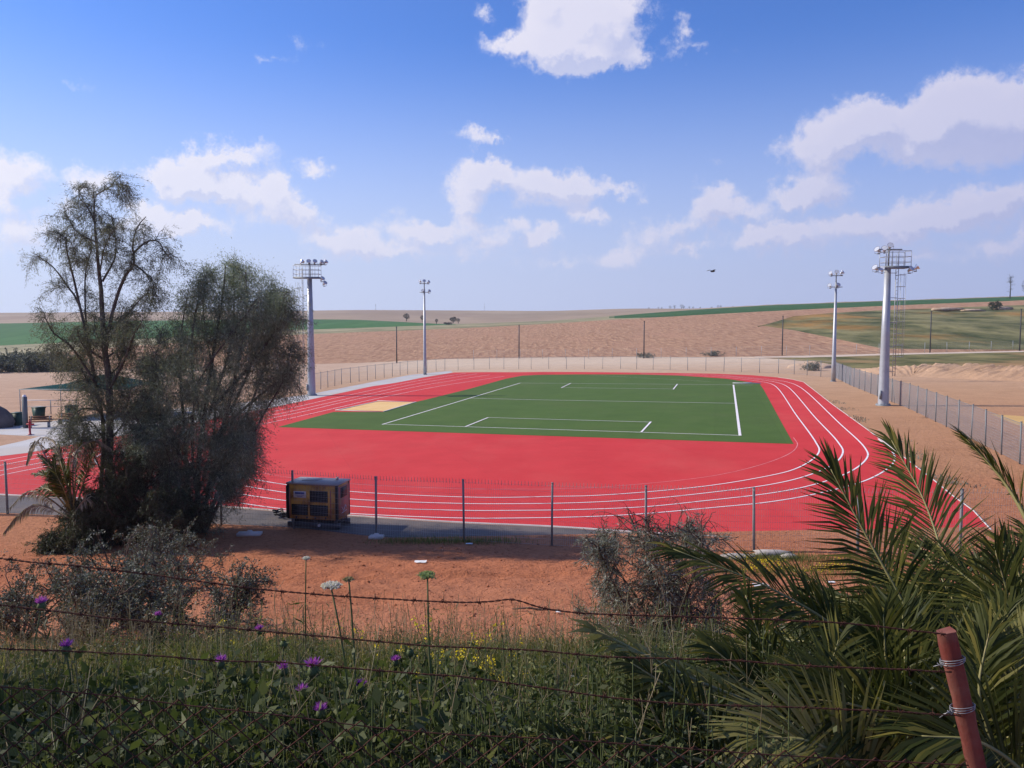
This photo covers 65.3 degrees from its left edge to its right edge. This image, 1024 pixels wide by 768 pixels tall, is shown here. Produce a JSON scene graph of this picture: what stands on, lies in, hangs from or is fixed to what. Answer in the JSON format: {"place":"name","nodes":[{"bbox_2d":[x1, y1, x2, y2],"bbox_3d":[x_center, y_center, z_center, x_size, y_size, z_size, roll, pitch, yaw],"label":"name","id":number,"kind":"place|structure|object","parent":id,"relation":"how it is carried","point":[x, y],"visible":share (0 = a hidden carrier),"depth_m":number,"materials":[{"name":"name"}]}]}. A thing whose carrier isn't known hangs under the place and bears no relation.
{"place":"outdoors","nodes":[
{"label":"outdoors","id":0,"kind":"place"},
{"bbox_2d":[0,319,454,344],"bbox_3d":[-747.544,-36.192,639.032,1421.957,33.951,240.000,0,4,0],"label":"green field","id":1,"kind":"structure","parent":0,"point":[15,333],"depth_m":619.56,"materials":[{"name":"green plant"}]},
{"bbox_2d":[0,495,627,537],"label":"path","id":2,"kind":"structure","parent":0,"point":[442,528],"depth_m":28.13,"materials":[{"name":"concrete"}]},
{"bbox_2d":[286,477,350,528],"bbox_3d":[-6.886,4.163,28.364,2.010,1.690,1.119,1,4,12],"label":"generator","id":3,"kind":"object","parent":2,"relation":"on","point":[294,510],"visible":0.91,"depth_m":27.91,"materials":[{"name":"yellow metal"}]},
{"bbox_2d":[0,318,638,355],"bbox_3d":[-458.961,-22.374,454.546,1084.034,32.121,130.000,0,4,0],"label":"scrub strip","id":4,"kind":"object","parent":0,"point":[316,331],"visible":0.58,"depth_m":442.66,"materials":[{"name":"green plant"}]},
{"bbox_2d":[95,312,757,349],"bbox_3d":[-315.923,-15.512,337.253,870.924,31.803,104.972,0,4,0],"label":"plowed field top","id":5,"kind":"structure","parent":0,"point":[742,320],"depth_m":349.84,"materials":[{"name":"soil"}]},
{"bbox_2d":[0,372,985,532],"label":"running track","id":6,"kind":"structure","parent":0,"point":[400,457],"depth_m":39.52,"materials":[{"name":"rubber"}]},
{"bbox_2d":[337,400,414,411],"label":"sand pit border","id":7,"kind":"object","parent":6,"relation":"on","point":[375,411],"visible":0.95,"depth_m":71.93,"materials":[{"name":"concrete"}]},
{"bbox_2d":[0,373,895,517],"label":"lane marking","id":8,"kind":"object","parent":6,"relation":"on","point":[606,494],"visible":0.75,"depth_m":33.48,"materials":[{"name":"paint"}]},
{"bbox_2d":[257,438,797,488],"bbox_3d":[2.268,4.113,39.637,32.169,0.584,11.050,-1,4,-11],"label":"faded lane marking","id":9,"kind":"object","parent":6,"relation":"on","point":[608,486],"visible":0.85,"depth_m":35.93,"materials":[{"name":"paint"}]},
{"bbox_2d":[3,351,993,371],"bbox_3d":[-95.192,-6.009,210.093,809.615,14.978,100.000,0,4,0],"label":"dirt","id":10,"kind":"structure","parent":0,"point":[507,360],"depth_m":168.31,"materials":[{"name":"soil"}]},
{"bbox_2d":[473,341,1023,359],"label":"field fence","id":11,"kind":"object","parent":10,"relation":"on","point":[729,349],"visible":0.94,"depth_m":170.40,"materials":[{"name":"metal"}]},
{"bbox_2d":[0,603,1006,767],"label":"grass","id":12,"kind":"structure","parent":0,"point":[498,658],"depth_m":5.24,"materials":[{"name":"green plant"}]},
{"bbox_2d":[0,357,1023,767],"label":"ground","id":13,"kind":"structure","parent":0,"point":[942,443],"depth_m":25.20,"materials":[{"name":"soil"}]},
{"bbox_2d":[0,352,15,371],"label":"hedge bush","id":14,"kind":"object","parent":13,"relation":"on","point":[2,365],"visible":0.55,"depth_m":158.59,"materials":[{"name":"green plant"}]},
{"bbox_2d":[0,347,32,371],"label":"hedge bush","id":15,"kind":"object","parent":13,"relation":"on","point":[15,352],"visible":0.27,"depth_m":160.80,"materials":[{"name":"green plant"}]},
{"bbox_2d":[4,352,51,372],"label":"hedge bush","id":16,"kind":"object","parent":13,"relation":"on","point":[22,361],"visible":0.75,"depth_m":156.55,"materials":[{"name":"green plant"}]},
{"bbox_2d":[31,406,45,415],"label":"waste bin","id":17,"kind":"object","parent":13,"relation":"on","point":[38,411],"visible":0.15,"depth_m":66.82,"materials":[{"name":"green plastic"}]},
{"bbox_2d":[31,595,51,695],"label":"thistle","id":18,"kind":"object","parent":13,"relation":"on","point":[42,603],"visible":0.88,"depth_m":4.29,"materials":[{"name":"green plant"}]},
{"bbox_2d":[23,349,67,371],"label":"hedge bush","id":19,"kind":"object","parent":13,"relation":"on","point":[41,366],"visible":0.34,"depth_m":157.38,"materials":[{"name":"green plant"}]},
{"bbox_2d":[21,400,76,413],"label":"railing","id":20,"kind":"object","parent":13,"relation":"on","point":[50,406],"visible":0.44,"depth_m":71.32,"materials":[{"name":"white metal"}]},
{"bbox_2d":[3,437,111,535],"bbox_3d":[-14.427,3.291,25.686,3.176,3.189,2.192,2,5,29],"label":"young palm","id":21,"kind":"object","parent":13,"relation":"on","point":[55,476],"visible":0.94,"depth_m":25.51,"materials":[{"name":"green plant"}]},
{"bbox_2d":[0,548,117,641],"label":"saltbush","id":22,"kind":"object","parent":13,"relation":"on","point":[14,594],"visible":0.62,"depth_m":13.68,"materials":[{"name":"green plant"}]},
{"bbox_2d":[45,638,74,714],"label":"thistle","id":23,"kind":"object","parent":13,"relation":"on","point":[66,645],"visible":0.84,"depth_m":3.70,"materials":[{"name":"green plant"}]},
{"bbox_2d":[23,522,111,555],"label":"dark shrub","id":24,"kind":"object","parent":13,"relation":"on","point":[58,541],"visible":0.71,"depth_m":25.18,"materials":[{"name":"green plant"}]},
{"bbox_2d":[41,353,95,371],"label":"hedge bush","id":25,"kind":"object","parent":13,"relation":"on","point":[48,365],"visible":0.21,"depth_m":155.99,"materials":[{"name":"green plant"}]},
{"bbox_2d":[0,553,164,644],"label":"saltbush","id":26,"kind":"object","parent":13,"relation":"on","point":[75,595],"visible":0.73,"depth_m":12.41,"materials":[{"name":"green plant"}]},
{"bbox_2d":[44,484,141,550],"bbox_3d":[-13.609,4.552,26.349,2.966,2.555,2.877,-4,6,-44],"label":"dark shrub","id":27,"kind":"object","parent":13,"relation":"on","point":[76,519],"visible":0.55,"depth_m":25.77,"materials":[{"name":"green plant"}]},
{"bbox_2d":[0,408,188,435],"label":"paved yard","id":28,"kind":"structure","parent":13,"relation":"on","point":[39,428],"depth_m":59.95,"materials":[{"name":"concrete"}]},
{"bbox_2d":[0,406,14,427],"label":"boulder","id":29,"kind":"object","parent":28,"relation":"on","point":[7,420],"visible":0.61,"depth_m":61.11,"materials":[{"name":"grey stone"}]},
{"bbox_2d":[11,412,22,425],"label":"waste bin","id":30,"kind":"object","parent":28,"relation":"on","point":[17,416],"visible":0.51,"depth_m":62.44,"materials":[{"name":"green plastic"}]},
{"bbox_2d":[20,395,28,428],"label":"steel column","id":31,"kind":"structure","parent":28,"relation":"on","point":[24,410],"depth_m":60.52,"materials":[{"name":"metal"}]},
{"bbox_2d":[27,416,51,427],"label":"bench","id":32,"kind":"object","parent":28,"relation":"on","point":[31,418],"visible":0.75,"depth_m":61.08,"materials":[{"name":"brown wood"}]},
{"bbox_2d":[19,374,145,411],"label":"shade canopy","id":33,"kind":"object","parent":28,"relation":"on","point":[53,387],"visible":0.33,"depth_m":66.52,"materials":[{"name":"fabric"}]},
{"bbox_2d":[20,171,201,492],"bbox_3d":[-13.624,-0.866,26.981,5.142,12.421,6.327,-2,5,-31],"label":"sparse tree","id":34,"kind":"object","parent":13,"relation":"on","point":[121,325],"visible":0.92,"depth_m":26.66,"materials":[{"name":"green plant"}]},
{"bbox_2d":[38,516,203,630],"bbox_3d":[-7.147,3.566,14.889,2.489,2.110,2.685,4,5,42],"label":"saltbush","id":35,"kind":"object","parent":13,"relation":"on","point":[175,545],"visible":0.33,"depth_m":14.83,"materials":[{"name":"green plant"}]},
{"bbox_2d":[81,444,175,545],"bbox_3d":[-12.492,3.803,26.405,3.098,3.691,3.102,0,4,0],"label":"dark shrub","id":36,"kind":"object","parent":13,"relation":"on","point":[126,479],"visible":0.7,"depth_m":25.99,"materials":[{"name":"green plant"}]},
{"bbox_2d":[68,539,227,645],"bbox_3d":[-6.077,3.515,13.173,2.450,1.694,3.224,0,4,0],"label":"saltbush","id":37,"kind":"object","parent":13,"relation":"on","point":[152,604],"visible":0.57,"depth_m":13.04,"materials":[{"name":"green plant"}]},
{"bbox_2d":[151,610,168,680],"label":"thistle","id":38,"kind":"object","parent":13,"relation":"on","point":[157,614],"visible":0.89,"depth_m":4.92,"materials":[{"name":"green plant"}]},
{"bbox_2d":[130,481,219,550],"bbox_3d":[-11.108,4.560,25.908,3.107,2.808,2.623,2,5,31],"label":"dark shrub","id":39,"kind":"object","parent":13,"relation":"on","point":[181,506],"visible":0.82,"depth_m":25.52,"materials":[{"name":"green plant"}]},
{"bbox_2d":[121,522,234,588],"bbox_3d":[-8.437,4.378,20.218,2.525,1.879,2.530,4,6,45],"label":"saltbush","id":40,"kind":"object","parent":13,"relation":"on","point":[170,534],"visible":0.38,"depth_m":20.10,"materials":[{"name":"green plant"}]},
{"bbox_2d":[141,556,280,645],"bbox_3d":[-4.575,3.667,12.682,2.071,1.862,2.439,0,4,0],"label":"saltbush","id":41,"kind":"object","parent":13,"relation":"on","point":[245,593],"visible":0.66,"depth_m":12.47,"materials":[{"name":"green plant"}]},
{"bbox_2d":[104,237,319,537],"bbox_3d":[-10.264,0.627,27.482,8.122,11.439,5.506,0,4,0],"label":"willow like tree","id":42,"kind":"object","parent":13,"relation":"on","point":[229,467],"visible":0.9,"depth_m":26.71,"materials":[{"name":"green plant"}]},
{"bbox_2d":[210,653,236,712],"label":"thistle","id":43,"kind":"object","parent":13,"relation":"on","point":[220,665],"visible":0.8,"depth_m":3.69,"materials":[{"name":"green plant"}]},
{"bbox_2d":[0,371,451,455],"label":"walkway","id":44,"kind":"structure","parent":13,"relation":"on","point":[20,447],"depth_m":79.91,"materials":[{"name":"concrete"}]},
{"bbox_2d":[230,675,255,708],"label":"thistle","id":45,"kind":"object","parent":13,"relation":"on","point":[244,681],"visible":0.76,"depth_m":3.60,"materials":[{"name":"green plant"}]},
{"bbox_2d":[236,530,262,536],"bbox_3d":[-8.984,5.096,27.342,0.800,0.170,0.320,0,4,-3],"label":"concrete footing","id":46,"kind":"object","parent":13,"relation":"on","point":[249,533],"visible":1,"depth_m":27.20,"materials":[{"name":"grey concrete"}]},
{"bbox_2d":[0,645,515,767],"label":"broad weeds","id":47,"kind":"object","parent":13,"relation":"on","point":[257,698],"visible":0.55,"depth_m":3.19,"materials":[{"name":"green plant"}]},
{"bbox_2d":[247,625,270,683],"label":"thistle","id":48,"kind":"object","parent":13,"relation":"on","point":[259,627],"visible":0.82,"depth_m":4.71,"materials":[{"name":"green plant"}]},
{"bbox_2d":[273,660,300,717],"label":"thistle","id":49,"kind":"object","parent":13,"relation":"on","point":[281,673],"visible":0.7,"depth_m":3.69,"materials":[{"name":"green plant"}]},
{"bbox_2d":[294,683,311,750],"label":"thistle","id":50,"kind":"object","parent":13,"relation":"on","point":[303,686],"visible":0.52,"depth_m":3.39,"materials":[{"name":"green plant"}]},
{"bbox_2d":[288,556,320,666],"bbox_3d":[-1.329,1.567,5.134,0.221,0.948,0.132,0,4,0],"label":"wild carrot","id":51,"kind":"object","parent":13,"relation":"on","point":[305,558],"visible":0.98,"depth_m":5.12,"materials":[{"name":"green plant"}]},
{"bbox_2d":[294,656,323,755],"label":"thistle","id":52,"kind":"object","parent":13,"relation":"on","point":[313,672],"visible":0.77,"depth_m":3.49,"materials":[{"name":"green plant"}]},
{"bbox_2d":[293,259,327,395],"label":"floodlight mast","id":53,"kind":"object","parent":13,"relation":"on","point":[310,387],"visible":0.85,"depth_m":86.03,"materials":[{"name":"metal"}]},
{"bbox_2d":[301,701,330,767],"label":"thistle","id":54,"kind":"object","parent":13,"relation":"on","point":[318,714],"visible":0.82,"depth_m":3.19,"materials":[{"name":"green plant"}]},
{"bbox_2d":[320,580,361,749],"bbox_3d":[-0.703,1.269,3.411,0.214,0.879,0.175,0,4,0],"label":"wild carrot","id":55,"kind":"object","parent":13,"relation":"on","point":[330,585],"visible":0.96,"depth_m":3.37,"materials":[{"name":"green plant"}]},
{"bbox_2d":[343,677,369,750],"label":"thistle","id":56,"kind":"object","parent":13,"relation":"on","point":[361,690],"visible":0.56,"depth_m":3.39,"materials":[{"name":"green plant"}]},
{"bbox_2d":[338,576,375,718],"bbox_3d":[-0.664,1.253,3.410,0.183,0.891,0.156,0,4,0],"label":"wild carrot","id":57,"kind":"object","parent":13,"relation":"on","point":[348,579],"visible":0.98,"depth_m":3.39,"materials":[{"name":"green plant"}]},
{"bbox_2d":[0,494,730,536],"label":"kerb","id":58,"kind":"structure","parent":13,"relation":"on","point":[431,520],"depth_m":28.57,"materials":[{"name":"concrete"}]},
{"bbox_2d":[0,628,739,761],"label":"fresh grass","id":59,"kind":"structure","parent":13,"relation":"on","point":[178,674],"depth_m":5.74,"materials":[{"name":"green plant"}]},
{"bbox_2d":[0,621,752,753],"bbox_3d":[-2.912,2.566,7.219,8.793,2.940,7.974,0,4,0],"label":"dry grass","id":60,"kind":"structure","parent":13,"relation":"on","point":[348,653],"depth_m":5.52,"materials":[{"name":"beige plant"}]},
{"bbox_2d":[341,402,411,410],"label":"sand pit","id":61,"kind":"object","parent":13,"relation":"on","point":[378,406],"visible":1,"depth_m":72.74,"materials":[{"name":"beige sand"}]},
{"bbox_2d":[255,357,530,396],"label":"fence","id":62,"kind":"object","parent":13,"relation":"on","point":[382,372],"visible":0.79,"depth_m":115.77,"materials":[{"name":"metal"}]},
{"bbox_2d":[389,654,404,696],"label":"thistle","id":63,"kind":"object","parent":13,"relation":"on","point":[395,662],"visible":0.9,"depth_m":3.90,"materials":[{"name":"purple plant"}]},
{"bbox_2d":[0,591,816,767],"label":"tall weeds","id":64,"kind":"object","parent":13,"relation":"on","point":[532,689],"visible":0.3,"depth_m":4.40,"materials":[{"name":"green plant"}]},
{"bbox_2d":[400,645,417,695],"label":"thistle","id":65,"kind":"object","parent":13,"relation":"on","point":[409,652],"visible":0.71,"depth_m":3.89,"materials":[{"name":"green plant"}]},
{"bbox_2d":[411,616,434,679],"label":"mustard plant","id":66,"kind":"object","parent":13,"relation":"on","point":[416,624],"visible":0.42,"depth_m":4.50,"materials":[{"name":"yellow plant"}]},
{"bbox_2d":[413,570,435,707],"bbox_3d":[-0.350,1.252,3.427,0.161,0.932,0.179,0,4,0],"label":"wild carrot","id":67,"kind":"object","parent":13,"relation":"on","point":[425,575],"visible":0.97,"depth_m":3.39,"materials":[{"name":"green plant"}]},
{"bbox_2d":[418,279,430,374],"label":"floodlight mast","id":68,"kind":"object","parent":13,"relation":"on","point":[424,338],"visible":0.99,"depth_m":122.27,"materials":[{"name":"metal"}]},
{"bbox_2d":[433,648,482,676],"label":"mustard plant","id":69,"kind":"object","parent":13,"relation":"on","point":[460,657],"visible":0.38,"depth_m":4.83,"materials":[{"name":"yellow plant"}]},
{"bbox_2d":[17,540,912,612],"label":"grass tufts","id":70,"kind":"object","parent":13,"relation":"on","point":[829,557],"visible":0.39,"depth_m":22.23,"materials":[{"name":"green plant"}]},
{"bbox_2d":[470,630,491,669],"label":"mustard plant","id":71,"kind":"object","parent":13,"relation":"on","point":[474,643],"visible":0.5,"depth_m":5.73,"materials":[{"name":"yellow plant"}]},
{"bbox_2d":[0,556,986,767],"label":"barbed wire fence","id":72,"kind":"object","parent":13,"relation":"on","point":[963,707],"visible":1,"depth_m":2.56,"materials":[{"name":"metal"}]},
{"bbox_2d":[0,582,996,767],"bbox_3d":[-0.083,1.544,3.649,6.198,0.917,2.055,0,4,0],"label":"weeds","id":73,"kind":"object","parent":13,"relation":"on","point":[556,705],"visible":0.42,"depth_m":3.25,"materials":[{"name":"green plant"}]},
{"bbox_2d":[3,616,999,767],"bbox_3d":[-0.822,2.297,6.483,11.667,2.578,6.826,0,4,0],"label":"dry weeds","id":74,"kind":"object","parent":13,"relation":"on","point":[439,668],"visible":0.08,"depth_m":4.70,"materials":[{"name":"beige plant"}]},
{"bbox_2d":[481,655,527,683],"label":"mustard plant","id":75,"kind":"object","parent":13,"relation":"on","point":[492,670],"visible":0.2,"depth_m":5.08,"materials":[{"name":"yellow plant"}]},
{"bbox_2d":[0,461,1023,551],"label":"fence","id":76,"kind":"object","parent":13,"relation":"on","point":[753,509],"visible":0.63,"depth_m":25.38,"materials":[{"name":"metal"}]},
{"bbox_2d":[280,374,792,443],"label":"artificial turf","id":77,"kind":"structure","parent":13,"relation":"on","point":[665,409],"depth_m":65.30,"materials":[{"name":"green plastic"}]},
{"bbox_2d":[384,376,740,435],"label":"pitch marking","id":78,"kind":"object","parent":77,"relation":"on","point":[738,424],"visible":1,"depth_m":60.66,"materials":[{"name":"paint"}]},
{"bbox_2d":[363,533,906,579],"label":"grass tufts","id":79,"kind":"object","parent":13,"relation":"on","point":[469,540],"visible":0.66,"depth_m":22.62,"materials":[{"name":"green plant"}]},
{"bbox_2d":[565,497,745,644],"bbox_3d":[1.996,3.135,10.948,2.570,3.200,2.242,2,4,21],"label":"wattle bush","id":80,"kind":"object","parent":13,"relation":"on","point":[667,589],"visible":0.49,"depth_m":10.63,"materials":[{"name":"green plant"}]},
{"bbox_2d":[541,356,831,376],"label":"fence","id":81,"kind":"object","parent":13,"relation":"on","point":[687,360],"visible":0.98,"depth_m":118.87,"materials":[{"name":"metal"}]},
{"bbox_2d":[522,417,1023,767],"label":"date palm","id":82,"kind":"object","parent":13,"relation":"on","point":[990,631],"visible":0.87,"depth_m":3.52,"materials":[{"name":"green plant"}]},
{"bbox_2d":[753,549,792,556],"bbox_3d":[7.525,4.898,23.100,1.238,0.231,0.421,0,4,0],"label":"broken slab","id":83,"kind":"object","parent":13,"relation":"on","point":[770,551],"depth_m":23.00,"materials":[{"name":"grey concrete"}]},
{"bbox_2d":[730,555,868,572],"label":"yellow flowers","id":84,"kind":"object","parent":13,"relation":"on","point":[752,567],"visible":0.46,"depth_m":21.09,"materials":[{"name":"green plant"}]},
{"bbox_2d":[788,361,830,368],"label":"dirt mound","id":85,"kind":"object","parent":13,"relation":"on","point":[797,365],"visible":0.55,"depth_m":122.16,"materials":[{"name":"soil"}]},
{"bbox_2d":[799,361,822,370],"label":"weed bush","id":86,"kind":"object","parent":13,"relation":"on","point":[816,366],"visible":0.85,"depth_m":114.63,"materials":[{"name":"green plant"}]},
{"bbox_2d":[606,592,1023,767],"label":"undergrowth","id":87,"kind":"object","parent":13,"relation":"on","point":[683,642],"visible":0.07,"depth_m":5.86,"materials":[{"name":"green plant"}]},
{"bbox_2d":[827,270,843,381],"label":"floodlight mast","id":88,"kind":"object","parent":13,"relation":"on","point":[833,372],"visible":1,"depth_m":92.68,"materials":[{"name":"metal"}]},
{"bbox_2d":[778,377,991,529],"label":"kerb","id":89,"kind":"structure","parent":13,"relation":"on","point":[905,458],"depth_m":38.95,"materials":[{"name":"concrete"}]},
{"bbox_2d":[872,243,919,405],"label":"floodlight mast","id":90,"kind":"object","parent":13,"relation":"on","point":[883,392],"visible":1,"depth_m":64.97,"materials":[{"name":"metal"}]},
{"bbox_2d":[833,400,994,492],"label":"weeds","id":91,"kind":"object","parent":13,"relation":"on","point":[861,418],"visible":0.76,"depth_m":39.43,"materials":[{"name":"green plant"}]},
{"bbox_2d":[836,362,1023,464],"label":"fence","id":92,"kind":"object","parent":13,"relation":"on","point":[842,370],"visible":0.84,"depth_m":52.53,"materials":[{"name":"metal"}]},
{"bbox_2d":[861,363,1023,381],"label":"dirt mound","id":93,"kind":"object","parent":13,"relation":"on","point":[977,371],"visible":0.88,"depth_m":97.49,"materials":[{"name":"soil"}]},
{"bbox_2d":[992,414,1023,424],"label":"sand patch","id":94,"kind":"object","parent":13,"relation":"on","point":[1017,418],"visible":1,"depth_m":55.42,"materials":[{"name":"beige sand"}]},
{"bbox_2d":[0,326,1023,369],"bbox_3d":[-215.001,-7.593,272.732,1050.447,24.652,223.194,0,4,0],"label":"plowed field","id":95,"kind":"structure","parent":0,"point":[356,347],"depth_m":225.93,"materials":[{"name":"soil"}]},
{"bbox_2d":[0,296,1023,323],"bbox_3d":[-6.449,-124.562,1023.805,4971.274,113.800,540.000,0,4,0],"label":"distant hill","id":96,"kind":"structure","parent":0,"point":[465,317],"depth_m":956.27,"materials":[{"name":"brown soil"}]},
{"bbox_2d":[0,0,1023,312],"label":"sky","id":97,"kind":"structure","parent":0,"point":[500,155],"materials":[{"name":"blue"}]},
{"bbox_2d":[455,316,613,324],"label":"fallow strip","id":98,"kind":"object","parent":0,"point":[606,317],"visible":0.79,"depth_m":610.96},
{"bbox_2d":[609,297,1023,317],"bbox_3d":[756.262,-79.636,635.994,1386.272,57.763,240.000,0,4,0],"label":"dark green field","id":99,"kind":"structure","parent":0,"point":[775,308],"depth_m":617.05,"materials":[{"name":"green plant"}]},
{"bbox_2d":[755,351,1023,357],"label":"dirt track","id":100,"kind":"structure","parent":0,"point":[879,354],"depth_m":165.20,"materials":[{"name":"beige soil"}]},
{"bbox_2d":[758,305,1023,349],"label":"grassy bank","id":101,"kind":"structure","parent":0,"point":[956,329],"depth_m":239.72,"materials":[{"name":"green plant"}]},
{"bbox_2d":[931,307,963,310],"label":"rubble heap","id":102,"kind":"object","parent":101,"relation":"on","point":[946,309],"visible":0.98,"depth_m":327.29,"materials":[{"name":"white stone"}]},
{"bbox_2d":[988,299,1002,309],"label":"bank bush","id":103,"kind":"object","parent":101,"relation":"on","point":[995,305],"visible":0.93,"depth_m":328.43,"materials":[{"name":"green plant"}]},
{"bbox_2d":[758,300,1023,325],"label":"plowed field ridge","id":104,"kind":"structure","parent":0,"point":[767,317],"depth_m":369.75,"materials":[{"name":"soil"}]},
{"bbox_2d":[772,352,1023,367],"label":"grass verge","id":105,"kind":"object","parent":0,"point":[1001,358],"depth_m":141.58,"materials":[{"name":"plant"}]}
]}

